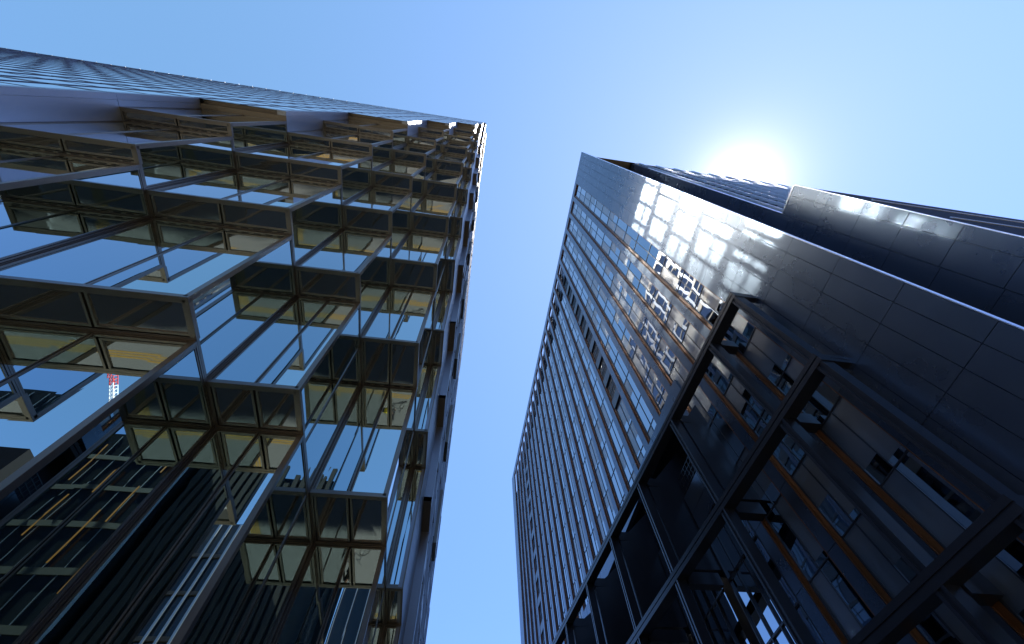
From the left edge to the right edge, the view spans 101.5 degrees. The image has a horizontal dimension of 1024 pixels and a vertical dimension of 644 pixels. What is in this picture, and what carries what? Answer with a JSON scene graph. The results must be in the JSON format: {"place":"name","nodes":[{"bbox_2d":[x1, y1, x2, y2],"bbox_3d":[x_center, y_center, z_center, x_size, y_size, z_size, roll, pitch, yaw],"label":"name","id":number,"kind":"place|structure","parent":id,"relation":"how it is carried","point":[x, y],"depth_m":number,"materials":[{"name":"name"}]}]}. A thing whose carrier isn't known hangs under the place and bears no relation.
{"place":"outdoors","nodes":[
{"label":"outdoors","id":0,"kind":"place"},
{"bbox_2d":[0,47,485,643],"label":"glass tower","id":1,"kind":"structure","parent":0,"point":[232,321],"depth_m":9.38,"materials":[{"name":"blue glass"}]},
{"bbox_2d":[0,146,138,190],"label":"window","id":2,"kind":"structure","parent":1,"relation":"in","point":[15,163],"depth_m":9.10,"materials":[{"name":"blue glass"}]},
{"bbox_2d":[0,164,151,262],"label":"window","id":3,"kind":"structure","parent":1,"relation":"in","point":[37,218],"depth_m":8.59,"materials":[{"name":"black glass"}]},
{"bbox_2d":[0,322,195,500],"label":"window","id":4,"kind":"structure","parent":1,"relation":"in","point":[52,379],"depth_m":6.39,"materials":[{"name":"blue glass"}]},
{"bbox_2d":[0,341,214,643],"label":"window","id":5,"kind":"structure","parent":1,"relation":"in","point":[57,524],"depth_m":5.82,"materials":[{"name":"black glass"}]},
{"bbox_2d":[0,121,231,148],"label":"window","id":6,"kind":"structure","parent":1,"relation":"in","point":[121,131],"depth_m":11.32,"materials":[{"name":"black glass"}]},
{"bbox_2d":[0,218,291,301],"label":"window","id":7,"kind":"structure","parent":1,"relation":"in","point":[153,254],"depth_m":8.54,"materials":[{"name":"blue glass"}]},
{"bbox_2d":[25,428,302,643],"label":"window","id":8,"kind":"structure","parent":1,"relation":"in","point":[144,587],"depth_m":6.31,"materials":[{"name":"black glass"}]},
{"bbox_2d":[131,136,236,189],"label":"window","id":9,"kind":"structure","parent":1,"relation":"in","point":[161,166],"depth_m":11.76,"materials":[{"name":"black glass"}]},
{"bbox_2d":[122,107,285,126],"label":"window","id":10,"kind":"structure","parent":1,"relation":"in","point":[220,116],"depth_m":14.91,"materials":[{"name":"black glass"}]},
{"bbox_2d":[182,235,296,380],"bbox_3d":[-5.958,-0.589,9.622,0.112,4.269,1.770,6,-64,-6],"label":"window","id":11,"kind":"structure","parent":1,"relation":"in","point":[231,313],"depth_m":9.09,"materials":[{"name":"blue glass"}]},
{"bbox_2d":[171,435,313,643],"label":"window","id":12,"kind":"structure","parent":1,"relation":"in","point":[249,605],"depth_m":7.60,"materials":[{"name":"black glass"}]},
{"bbox_2d":[148,170,340,211],"bbox_3d":[-7.587,-4.013,12.581,3.464,4.185,0.112,6,-64,-6],"label":"window","id":13,"kind":"structure","parent":1,"relation":"in","point":[236,185],"depth_m":12.14,"materials":[{"name":"blue glass"}]},
{"bbox_2d":[227,121,287,150],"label":"window","id":14,"kind":"structure","parent":1,"relation":"in","point":[258,136],"depth_m":15.40,"materials":[{"name":"black glass"}]},
{"bbox_2d":[206,296,359,393],"bbox_3d":[-5.172,0.351,10.124,1.735,4.269,0.112,6,-64,-6],"label":"window","id":15,"kind":"structure","parent":1,"relation":"in","point":[283,351],"depth_m":9.60,"materials":[{"name":"blue glass"}]},
{"bbox_2d":[234,144,371,168],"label":"window","id":16,"kind":"structure","parent":1,"relation":"in","point":[289,151],"depth_m":15.69,"materials":[{"name":"blue glass"}]},
{"bbox_2d":[286,184,342,264],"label":"window","id":17,"kind":"structure","parent":1,"relation":"in","point":[315,223],"depth_m":12.71,"materials":[{"name":"black glass"}]},
{"bbox_2d":[294,303,361,491],"bbox_3d":[-4.557,1.657,10.799,0.112,4.269,2.841,6,-64,-6],"label":"window","id":18,"kind":"structure","parent":1,"relation":"in","point":[328,396],"depth_m":10.32,"materials":[{"name":"glass"}]},
{"bbox_2d":[273,543,385,643],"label":"window","id":19,"kind":"structure","parent":1,"relation":"in","point":[328,603],"depth_m":9.23,"materials":[{"name":"black glass"}]},
{"bbox_2d":[289,129,392,146],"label":"window","id":20,"kind":"structure","parent":1,"relation":"in","point":[324,133],"depth_m":19.26,"materials":[{"name":"black glass"}]},
{"bbox_2d":[296,229,390,276],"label":"window","id":21,"kind":"structure","parent":1,"relation":"in","point":[348,250],"depth_m":13.13,"materials":[{"name":"glass"}]},
{"bbox_2d":[338,156,371,204],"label":"window","id":22,"kind":"structure","parent":1,"relation":"in","point":[356,179],"depth_m":16.20,"materials":[{"name":"black glass"}]},
{"bbox_2d":[310,384,416,499],"bbox_3d":[-3.850,3.074,11.532,1.728,4.269,0.112,6,-64,-6],"label":"window","id":23,"kind":"structure","parent":1,"relation":"in","point":[360,458],"depth_m":11.08,"materials":[{"name":"glass"}]},
{"bbox_2d":[324,120,407,132],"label":"window","id":24,"kind":"structure","parent":1,"relation":"in","point":[352,122],"depth_m":22.76,"materials":[{"name":"black glass"}]},
{"bbox_2d":[357,548,385,643],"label":"window","id":25,"kind":"structure","parent":1,"relation":"in","point":[374,632],"depth_m":10.10,"materials":[{"name":"black glass"}]},
{"bbox_2d":[356,235,391,335],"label":"window","id":26,"kind":"structure","parent":1,"relation":"in","point":[376,279],"depth_m":13.70,"materials":[{"name":"clear glass"}]},
{"bbox_2d":[343,187,411,213],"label":"window","id":27,"kind":"structure","parent":1,"relation":"in","point":[376,198],"depth_m":16.56,"materials":[{"name":"glass"}]},
{"bbox_2d":[370,139,392,169],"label":"window","id":28,"kind":"structure","parent":1,"relation":"in","point":[382,154],"depth_m":19.82,"materials":[{"name":"glass"}]},
{"bbox_2d":[381,625,400,643],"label":"window","id":29,"kind":"structure","parent":1,"relation":"in","point":[389,631],"depth_m":11.69,"materials":[{"name":"brown glass"}]},
{"bbox_2d":[361,287,434,345],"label":"window","id":30,"kind":"structure","parent":1,"relation":"in","point":[400,315],"depth_m":14.22,"materials":[{"name":"blue glass"}]},
{"bbox_2d":[372,161,425,177],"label":"window","id":31,"kind":"structure","parent":1,"relation":"in","point":[393,167],"depth_m":20.04,"materials":[{"name":"brown glass"}]},
{"bbox_2d":[382,390,416,584],"bbox_3d":[-3.277,4.628,12.327,0.112,4.269,3.401,6,-64,-6],"label":"window","id":32,"kind":"structure","parent":1,"relation":"in","point":[397,495],"depth_m":11.90,"materials":[{"name":"glass"}]},
{"bbox_2d":[391,128,407,148],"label":"window","id":33,"kind":"structure","parent":1,"relation":"in","point":[399,138],"depth_m":23.38,"materials":[{"name":"glass"}]},
{"bbox_2d":[389,192,411,257],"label":"window","id":34,"kind":"structure","parent":1,"relation":"in","point":[401,223],"depth_m":17.12,"materials":[{"name":"glass"}]},
{"bbox_2d":[386,467,425,590],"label":"window","id":35,"kind":"structure","parent":1,"relation":"in","point":[400,547],"depth_m":12.71,"materials":[{"name":"blue glass"}]},
{"bbox_2d":[394,144,435,155],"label":"window","id":36,"kind":"structure","parent":1,"relation":"in","point":[411,148],"depth_m":23.54,"materials":[{"name":"brown glass"}]},
{"bbox_2d":[409,166,425,211],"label":"window","id":37,"kind":"structure","parent":1,"relation":"in","point":[418,188],"depth_m":20.57,"materials":[{"name":"black glass"}]},
{"bbox_2d":[392,231,447,265],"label":"window","id":38,"kind":"structure","parent":1,"relation":"in","point":[417,246],"depth_m":17.53,"materials":[{"name":"brown glass"}]},
{"bbox_2d":[413,292,435,426],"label":"window","id":39,"kind":"structure","parent":1,"relation":"in","point":[425,346],"depth_m":15.09,"materials":[{"name":"glass"}]},
{"bbox_2d":[408,133,442,141],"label":"window","id":40,"kind":"structure","parent":1,"relation":"in","point":[418,135],"depth_m":27.02,"materials":[{"name":"glass"}]},
{"bbox_2d":[415,365,440,433],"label":"window","id":41,"kind":"structure","parent":1,"relation":"in","point":[421,422],"depth_m":15.85,"materials":[{"name":"brown glass"}]},
{"bbox_2d":[424,148,435,178],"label":"window","id":42,"kind":"structure","parent":1,"relation":"in","point":[430,159],"depth_m":24.05,"materials":[{"name":"black glass"}]},
{"bbox_2d":[412,196,455,218],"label":"window","id":43,"kind":"structure","parent":1,"relation":"in","point":[429,205],"depth_m":20.93,"materials":[{"name":"brown glass"}]},
{"bbox_2d":[434,137,442,157],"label":"window","id":44,"kind":"structure","parent":1,"relation":"in","point":[439,145],"depth_m":27.59,"materials":[{"name":"black glass"}]},
{"bbox_2d":[433,236,447,327],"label":"window","id":45,"kind":"structure","parent":1,"relation":"in","point":[440,277],"depth_m":18.31,"materials":[{"name":"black glass"}]},
{"bbox_2d":[433,292,451,332],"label":"window","id":46,"kind":"structure","parent":1,"relation":"in","point":[441,312],"depth_m":18.88,"materials":[{"name":"brown glass"}]},
{"bbox_2d":[425,171,461,185],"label":"window","id":47,"kind":"structure","parent":1,"relation":"in","point":[438,176],"depth_m":24.29,"materials":[{"name":"brown glass"}]},
{"bbox_2d":[446,201,455,256],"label":"window","id":48,"kind":"structure","parent":1,"relation":"in","point":[452,216],"depth_m":21.56,"materials":[{"name":"black glass"}]},
{"bbox_2d":[436,153,466,163],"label":"window","id":49,"kind":"structure","parent":1,"relation":"in","point":[443,156],"depth_m":27.71,"materials":[{"name":"brown glass"}]},
{"bbox_2d":[446,237,460,261],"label":"window","id":50,"kind":"structure","parent":1,"relation":"in","point":[452,248],"depth_m":21.90,"materials":[{"name":"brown glass"}]},
{"bbox_2d":[444,141,469,148],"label":"window","id":51,"kind":"structure","parent":1,"relation":"in","point":[458,144],"depth_m":31.19,"materials":[{"name":"brown glass"}]},
{"bbox_2d":[454,174,461,214],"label":"window","id":52,"kind":"structure","parent":1,"relation":"in","point":[459,185],"depth_m":24.97,"materials":[{"name":"black glass"}]},
{"bbox_2d":[0,0,1023,643],"label":"sky","id":53,"kind":"structure","parent":0,"point":[921,102],"materials":[{"name":"blue"}]},
{"bbox_2d":[512,152,1023,643],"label":"dark tower","id":54,"kind":"structure","parent":0,"point":[762,412],"depth_m":20.73,"materials":[{"name":"metal"}]},
{"bbox_2d":[590,278,599,298],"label":"window","id":55,"kind":"structure","parent":54,"relation":"in","point":[595,287],"depth_m":50.03,"materials":[{"name":"glass"}]},
{"bbox_2d":[591,309,600,332],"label":"window","id":56,"kind":"structure","parent":54,"relation":"in","point":[596,320],"depth_m":48.12,"materials":[{"name":"glass"}]},
{"bbox_2d":[594,228,604,246],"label":"window","id":57,"kind":"structure","parent":54,"relation":"in","point":[599,237],"depth_m":50.83,"materials":[{"name":"glass"}]},
{"bbox_2d":[595,257,605,277],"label":"window","id":58,"kind":"structure","parent":54,"relation":"in","point":[600,267],"depth_m":48.95,"materials":[{"name":"glass"}]},
{"bbox_2d":[597,288,606,310],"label":"window","id":59,"kind":"structure","parent":54,"relation":"in","point":[602,299],"depth_m":47.02,"materials":[{"name":"glass"}]},
{"bbox_2d":[598,321,608,347],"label":"window","id":60,"kind":"structure","parent":54,"relation":"in","point":[603,334],"depth_m":45.06,"materials":[{"name":"glass"}]},
{"bbox_2d":[600,205,609,224],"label":"window","id":61,"kind":"structure","parent":54,"relation":"in","point":[605,213],"depth_m":49.75,"materials":[{"name":"glass"}]},
{"bbox_2d":[601,235,611,255],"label":"window","id":62,"kind":"structure","parent":54,"relation":"in","point":[606,244],"depth_m":47.75,"materials":[{"name":"glass"}]},
{"bbox_2d":[602,266,613,288],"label":"window","id":63,"kind":"structure","parent":54,"relation":"in","point":[608,276],"depth_m":45.87,"materials":[{"name":"glass"}]},
{"bbox_2d":[604,299,615,324],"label":"window","id":64,"kind":"structure","parent":54,"relation":"in","point":[609,311],"depth_m":43.94,"materials":[{"name":"glass"}]},
{"bbox_2d":[605,336,617,364],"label":"window","id":65,"kind":"structure","parent":54,"relation":"in","point":[610,348],"depth_m":41.98,"materials":[{"name":"glass"}]},
{"bbox_2d":[607,211,617,231],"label":"window","id":66,"kind":"structure","parent":54,"relation":"in","point":[613,219],"depth_m":46.60,"materials":[{"name":"glass"}]},
{"bbox_2d":[608,242,620,264],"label":"window","id":67,"kind":"structure","parent":54,"relation":"in","point":[614,253],"depth_m":44.72,"materials":[{"name":"glass"}]},
{"bbox_2d":[610,276,622,301],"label":"window","id":68,"kind":"structure","parent":54,"relation":"in","point":[616,288],"depth_m":42.77,"materials":[{"name":"glass"}]},
{"bbox_2d":[612,313,625,341],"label":"window","id":69,"kind":"structure","parent":54,"relation":"in","point":[618,326],"depth_m":40.85,"materials":[{"name":"glass"}]},
{"bbox_2d":[614,218,627,240],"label":"window","id":70,"kind":"structure","parent":54,"relation":"in","point":[621,227],"depth_m":43.56,"materials":[{"name":"glass"}]},
{"bbox_2d":[614,353,627,384],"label":"window","id":71,"kind":"structure","parent":54,"relation":"in","point":[619,365],"depth_m":38.95,"materials":[{"name":"glass"}]},
{"bbox_2d":[616,252,630,276],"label":"window","id":72,"kind":"structure","parent":54,"relation":"in","point":[623,264],"depth_m":41.61,"materials":[{"name":"glass"}]},
{"bbox_2d":[619,288,633,316],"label":"window","id":73,"kind":"structure","parent":54,"relation":"in","point":[626,302],"depth_m":39.69,"materials":[{"name":"glass"}]},
{"bbox_2d":[621,328,636,360],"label":"window","id":74,"kind":"structure","parent":54,"relation":"in","point":[628,343],"depth_m":37.75,"materials":[{"name":"glass"}]},
{"bbox_2d":[623,226,638,249],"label":"window","id":75,"kind":"structure","parent":54,"relation":"in","point":[631,236],"depth_m":40.49,"materials":[{"name":"glass"}]},
{"bbox_2d":[624,372,640,408],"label":"window","id":76,"kind":"structure","parent":54,"relation":"in","point":[630,387],"depth_m":35.84,"materials":[{"name":"glass"}]},
{"bbox_2d":[626,262,641,289],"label":"window","id":77,"kind":"structure","parent":54,"relation":"in","point":[634,276],"depth_m":38.54,"materials":[{"name":"glass"}]},
{"bbox_2d":[629,302,645,333],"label":"window","id":78,"kind":"structure","parent":54,"relation":"in","point":[638,319],"depth_m":36.64,"materials":[{"name":"glass"}]},
{"bbox_2d":[632,346,650,382],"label":"window","id":79,"kind":"structure","parent":54,"relation":"in","point":[639,361],"depth_m":34.69,"materials":[{"name":"glass"}]},
{"bbox_2d":[633,234,650,261],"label":"window","id":80,"kind":"structure","parent":54,"relation":"in","point":[642,247],"depth_m":37.39,"materials":[{"name":"glass"}]},
{"bbox_2d":[635,396,652,433],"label":"window","id":81,"kind":"structure","parent":54,"relation":"in","point":[642,410],"depth_m":33.02,"materials":[{"name":"glass"}]},
{"bbox_2d":[637,274,655,305],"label":"window","id":82,"kind":"structure","parent":54,"relation":"in","point":[646,289],"depth_m":35.45,"materials":[{"name":"glass"}]},
{"bbox_2d":[640,318,660,354],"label":"window","id":83,"kind":"structure","parent":54,"relation":"in","point":[649,334],"depth_m":33.55,"materials":[{"name":"glass"}]},
{"bbox_2d":[644,368,663,405],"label":"window","id":84,"kind":"structure","parent":54,"relation":"in","point":[655,388],"depth_m":31.87,"materials":[{"name":"glass"}]},
{"bbox_2d":[645,244,665,275],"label":"window","id":85,"kind":"structure","parent":54,"relation":"in","point":[656,259],"depth_m":34.31,"materials":[{"name":"glass"}]},
{"bbox_2d":[650,289,672,323],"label":"window","id":86,"kind":"structure","parent":54,"relation":"in","point":[660,305],"depth_m":32.36,"materials":[{"name":"glass"}]},
{"bbox_2d":[654,338,676,375],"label":"window","id":87,"kind":"structure","parent":54,"relation":"in","point":[664,355],"depth_m":30.70,"materials":[{"name":"glass"}]},
{"bbox_2d":[660,256,684,291],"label":"window","id":88,"kind":"structure","parent":54,"relation":"in","point":[672,274],"depth_m":31.22,"materials":[{"name":"glass"}]},
{"bbox_2d":[665,306,689,343],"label":"window","id":89,"kind":"structure","parent":54,"relation":"in","point":[676,323],"depth_m":29.54,"materials":[{"name":"glass"}]},
{"bbox_2d":[669,358,688,386],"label":"window","id":90,"kind":"structure","parent":54,"relation":"in","point":[679,373],"depth_m":28.58,"materials":[{"name":"glass"}]},
{"bbox_2d":[677,271,703,308],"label":"window","id":91,"kind":"structure","parent":54,"relation":"in","point":[690,289],"depth_m":28.39,"materials":[{"name":"glass"}]},
{"bbox_2d":[681,324,704,360],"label":"window","id":92,"kind":"structure","parent":54,"relation":"in","point":[693,342],"depth_m":27.28,"materials":[{"name":"glass"}]},
{"bbox_2d":[688,386,716,425],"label":"window","id":93,"kind":"structure","parent":54,"relation":"in","point":[699,399],"depth_m":25.25,"materials":[{"name":"glass"}]},
{"bbox_2d":[694,287,723,326],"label":"window","id":94,"kind":"structure","parent":54,"relation":"in","point":[709,306],"depth_m":25.93,"materials":[{"name":"glass"}]},
{"bbox_2d":[677,588,749,643],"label":"podium window","id":95,"kind":"structure","parent":54,"relation":"in","point":[722,625],"depth_m":21.86,"materials":[{"name":"glass"}]},
{"bbox_2d":[705,356,732,394],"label":"window","id":96,"kind":"structure","parent":54,"relation":"in","point":[716,371],"depth_m":24.06,"materials":[{"name":"glass"}]},
{"bbox_2d":[710,411,744,463],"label":"window","id":97,"kind":"structure","parent":54,"relation":"in","point":[725,434],"depth_m":22.67,"materials":[{"name":"glass"}]},
{"bbox_2d":[724,313,754,353],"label":"window","id":98,"kind":"structure","parent":54,"relation":"in","point":[740,331],"depth_m":22.65,"materials":[{"name":"glass"}]},
{"bbox_2d":[724,376,764,429],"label":"window","id":99,"kind":"structure","parent":54,"relation":"in","point":[740,399],"depth_m":21.68,"materials":[{"name":"glass"}]},
{"bbox_2d":[737,448,780,518],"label":"window","id":100,"kind":"structure","parent":54,"relation":"in","point":[769,495],"depth_m":19.54,"materials":[{"name":"glass"}]},
{"bbox_2d":[742,328,791,385],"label":"window","id":101,"kind":"structure","parent":54,"relation":"in","point":[767,357],"depth_m":20.46,"materials":[{"name":"glass"}]},
{"bbox_2d":[711,520,825,643],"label":"podium window","id":102,"kind":"structure","parent":54,"relation":"in","point":[765,621],"depth_m":19.54,"materials":[{"name":"glass"}]},
{"bbox_2d":[753,411,805,475],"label":"window","id":103,"kind":"structure","parent":54,"relation":"in","point":[789,455],"depth_m":18.58,"materials":[{"name":"glass"}]},
{"bbox_2d":[766,495,828,581],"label":"window","id":104,"kind":"structure","parent":54,"relation":"in","point":[798,541],"depth_m":17.47,"materials":[{"name":"glass"}]},
{"bbox_2d":[776,358,840,428],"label":"window","id":105,"kind":"structure","parent":54,"relation":"in","point":[823,401],"depth_m":17.36,"materials":[{"name":"glass"}]},
{"bbox_2d":[791,455,860,537],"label":"window","id":106,"kind":"structure","parent":54,"relation":"in","point":[839,512],"depth_m":16.37,"materials":[{"name":"glass"}]},
{"bbox_2d":[809,558,873,640],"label":"window","id":107,"kind":"structure","parent":54,"relation":"in","point":[844,605],"depth_m":15.29,"materials":[{"name":"glass"}]},
{"bbox_2d":[820,397,907,485],"bbox_3d":[12.727,4.241,15.287,0.070,2.940,1.744,7,-64,-6],"label":"window","id":108,"kind":"structure","parent":54,"relation":"in","point":[865,443],"depth_m":15.14,"materials":[{"name":"glass"}]},
{"bbox_2d":[842,514,916,598],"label":"window","id":109,"kind":"structure","parent":54,"relation":"in","point":[888,568],"depth_m":14.13,"materials":[{"name":"glass"}]},
{"bbox_2d":[880,451,983,548],"bbox_3d":[12.854,5.541,12.653,0.070,2.940,1.744,7,-64,-6],"label":"window","id":110,"kind":"structure","parent":54,"relation":"in","point":[939,508],"depth_m":12.84,"materials":[{"name":"glass"}]},
{"bbox_2d":[915,603,980,643],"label":"window","id":111,"kind":"structure","parent":54,"relation":"in","point":[941,626],"depth_m":12.12,"materials":[{"name":"glass"}]},
{"bbox_2d":[979,538,1023,623],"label":"window","id":112,"kind":"structure","parent":54,"relation":"in","point":[1005,571],"depth_m":10.85,"materials":[{"name":"glass"}]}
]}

